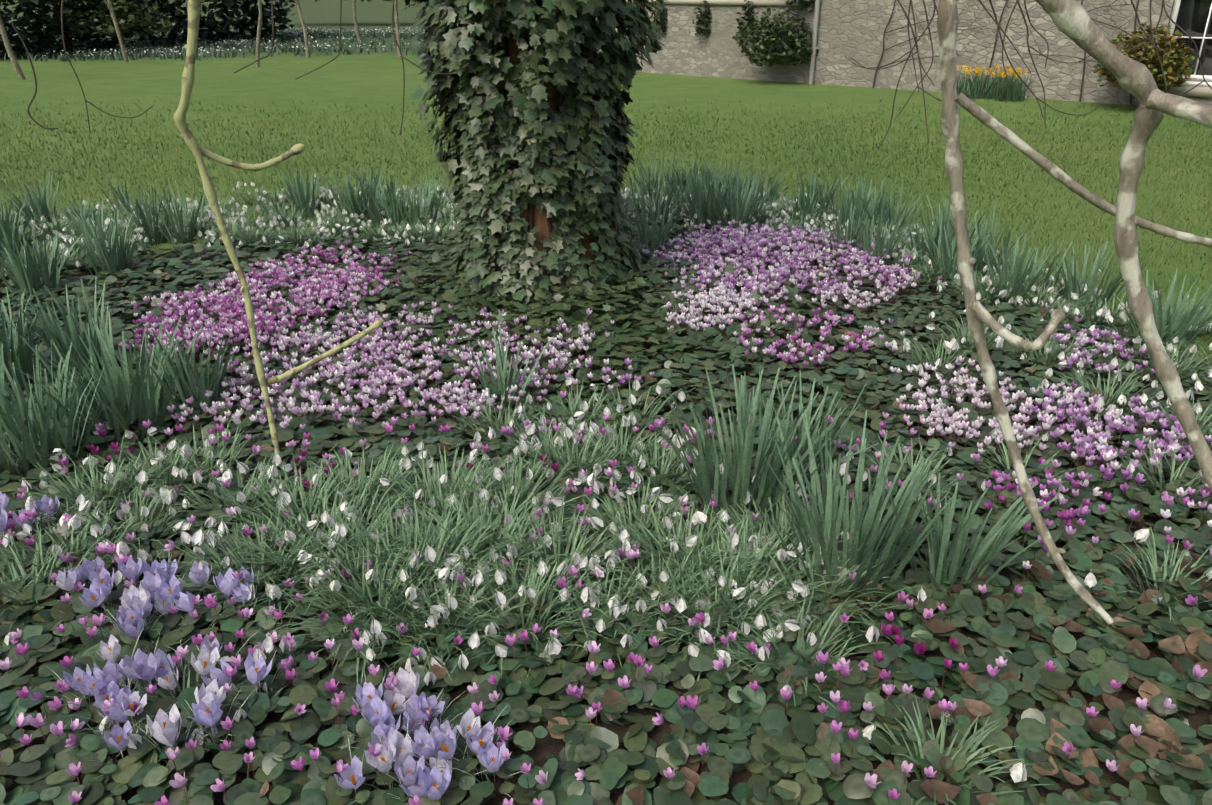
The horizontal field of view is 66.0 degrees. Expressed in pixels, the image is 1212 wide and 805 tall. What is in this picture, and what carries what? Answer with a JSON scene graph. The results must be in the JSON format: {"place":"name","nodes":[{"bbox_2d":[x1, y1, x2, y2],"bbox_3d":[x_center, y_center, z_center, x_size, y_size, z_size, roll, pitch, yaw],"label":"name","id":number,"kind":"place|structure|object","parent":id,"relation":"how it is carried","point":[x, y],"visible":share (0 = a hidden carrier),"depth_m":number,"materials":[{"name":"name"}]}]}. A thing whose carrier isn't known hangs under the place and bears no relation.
{"place":"outdoors","nodes":[
{"label":"outdoors","id":0,"kind":"place"},
{"bbox_2d":[173,0,383,453],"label":"twig branch","id":1,"kind":"object","parent":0,"point":[188,81],"visible":1,"depth_m":1.17,"materials":[{"name":"beige wood"}]},
{"bbox_2d":[0,0,1211,804],"bbox_3d":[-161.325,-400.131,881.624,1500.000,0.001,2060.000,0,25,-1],"label":"ground","id":2,"kind":"structure","parent":0,"point":[374,78],"depth_m":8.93,"materials":[{"name":"green plant"}]},
{"bbox_2d":[0,0,144,57],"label":"yew bush","id":3,"kind":"object","parent":2,"relation":"on","point":[46,37],"visible":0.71,"depth_m":19.10,"materials":[{"name":"green plant"}]},
{"bbox_2d":[35,0,175,38],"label":"olive shrub","id":4,"kind":"object","parent":2,"relation":"on","point":[110,30],"visible":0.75,"depth_m":19.40,"materials":[{"name":"green plant"}]},
{"bbox_2d":[103,0,296,45],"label":"yew bush","id":5,"kind":"object","parent":2,"relation":"on","point":[211,23],"visible":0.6,"depth_m":22.86,"materials":[{"name":"green plant"}]},
{"bbox_2d":[0,0,428,79],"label":"bare trees","id":6,"kind":"object","parent":2,"relation":"on","point":[15,63],"visible":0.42,"depth_m":17.78,"materials":[{"name":"brown plant"}]},
{"bbox_2d":[0,27,436,61],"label":"snowdrop","id":7,"kind":"object","parent":2,"relation":"on","point":[141,54],"depth_m":21.01,"materials":[{"name":"plant"}]},
{"bbox_2d":[0,492,532,804],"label":"crocus","id":8,"kind":"object","parent":2,"relation":"on","point":[420,780],"depth_m":2.00,"materials":[{"name":"purple plant"}]},
{"bbox_2d":[294,0,404,1],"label":"shrub","id":9,"kind":"object","parent":2,"relation":"on","point":[351,0],"visible":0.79,"depth_m":31.34,"materials":[{"name":"green plant"}]},
{"bbox_2d":[410,0,426,9],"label":"shrub","id":10,"kind":"object","parent":2,"relation":"on","point":[414,3],"visible":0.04,"depth_m":24.87,"materials":[{"name":"green plant"}]},
{"bbox_2d":[210,0,841,409],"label":"ivy","id":11,"kind":"object","parent":2,"relation":"on","point":[468,278],"depth_m":4.23,"materials":[{"name":"green plant"}]},
{"bbox_2d":[473,7,597,297],"bbox_3d":[-0.297,-2.455,4.001,0.895,4.250,0.874,0,25,-1],"label":"tree trunk","id":12,"kind":"object","parent":2,"relation":"on","point":[541,223],"visible":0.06,"depth_m":4.38,"materials":[{"name":"brown plant"}]},
{"bbox_2d":[0,205,1211,804],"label":"cyclamen","id":13,"kind":"object","parent":2,"relation":"on","point":[774,751],"depth_m":2.48,"materials":[{"name":"plant"}]},
{"bbox_2d":[0,152,1211,804],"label":"bulb foliage","id":14,"kind":"object","parent":2,"relation":"on","point":[58,416],"visible":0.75,"depth_m":2.88,"materials":[{"name":"green plant"}]},
{"bbox_2d":[0,266,1211,804],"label":"dead leaves","id":15,"kind":"object","parent":2,"relation":"on","point":[1156,726],"visible":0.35,"depth_m":2.07,"materials":[{"name":"brown plant"}]},
{"bbox_2d":[1,174,1211,782],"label":"snowdrop flowers","id":16,"kind":"object","parent":2,"relation":"on","point":[1017,770],"visible":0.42,"depth_m":2.73,"materials":[{"name":"white plant"}]},
{"bbox_2d":[596,0,1211,105],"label":"stone wall","id":17,"kind":"structure","parent":2,"relation":"on","point":[852,29],"depth_m":13.48,"materials":[{"name":"beige stone"}]},
{"bbox_2d":[649,1,667,33],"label":"ivy trail","id":18,"kind":"object","parent":17,"relation":"attached to","point":[659,23],"visible":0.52,"depth_m":15.53,"materials":[{"name":"green plant"}]},
{"bbox_2d":[692,0,712,37],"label":"ivy trail","id":19,"kind":"object","parent":17,"relation":"attached to","point":[698,29],"visible":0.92,"depth_m":15.07,"materials":[{"name":"green plant"}]},
{"bbox_2d":[626,0,811,5],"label":"stone ledge","id":20,"kind":"object","parent":17,"relation":"attached to","point":[755,2],"visible":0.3,"depth_m":14.72,"materials":[{"name":"stone"}]},
{"bbox_2d":[736,0,757,37],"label":"ivy trail","id":21,"kind":"object","parent":17,"relation":"attached to","point":[748,15],"visible":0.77,"depth_m":14.61,"materials":[{"name":"green plant"}]},
{"bbox_2d":[732,7,816,66],"bbox_3d":[2.571,-5.543,14.153,1.238,0.845,1.012,-14,28,-28],"label":"ivy bush","id":22,"kind":"object","parent":17,"relation":"attached to","point":[793,39],"visible":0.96,"depth_m":14.04,"materials":[{"name":"green plant"}]},
{"bbox_2d":[786,0,814,11],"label":"ivy","id":23,"kind":"object","parent":17,"relation":"attached to","point":[802,3],"visible":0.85,"depth_m":13.98,"materials":[{"name":"green plant"}]},
{"bbox_2d":[808,0,819,83],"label":"downpipe","id":24,"kind":"object","parent":17,"relation":"attached to","point":[814,39],"visible":0.87,"depth_m":14.11,"materials":[{"name":"white metal"}]},
{"bbox_2d":[1090,22,1194,90],"bbox_3d":[6.554,-4.183,11.313,1.198,0.790,1.218,0,25,-1],"label":"shrub","id":25,"kind":"object","parent":17,"relation":"attached to","point":[1174,73],"visible":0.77,"depth_m":11.11,"materials":[{"name":"green plant"}]},
{"bbox_2d":[1157,0,1211,86],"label":"window frame","id":26,"kind":"object","parent":17,"relation":"attached to","point":[1194,78],"visible":0.43,"depth_m":11.52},
{"bbox_2d":[1166,0,1211,75],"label":"window glass","id":27,"kind":"object","parent":26,"relation":"in","point":[1192,18],"visible":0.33,"depth_m":11.47,"materials":[{"name":"black glass"}]},
{"bbox_2d":[1157,85,1211,96],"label":"window sill","id":28,"kind":"structure","parent":17,"relation":"attached to","point":[1201,91],"depth_m":11.56,"materials":[{"name":"beige stone"}]},
{"bbox_2d":[872,0,1141,104],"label":"climber stems","id":29,"kind":"object","parent":2,"relation":"on","point":[996,40],"visible":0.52,"depth_m":12.57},
{"bbox_2d":[11,0,1211,149],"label":"fine twigs","id":30,"kind":"object","parent":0,"point":[910,52],"visible":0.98,"depth_m":1.98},
{"bbox_2d":[956,64,1032,102],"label":"daffodils","id":31,"kind":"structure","parent":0,"point":[1015,93],"depth_m":12.54,"materials":[{"name":"plant"}]},
{"bbox_2d":[937,0,1211,624],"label":"twig branch","id":32,"kind":"object","parent":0,"point":[1073,21],"visible":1,"depth_m":0.49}
]}

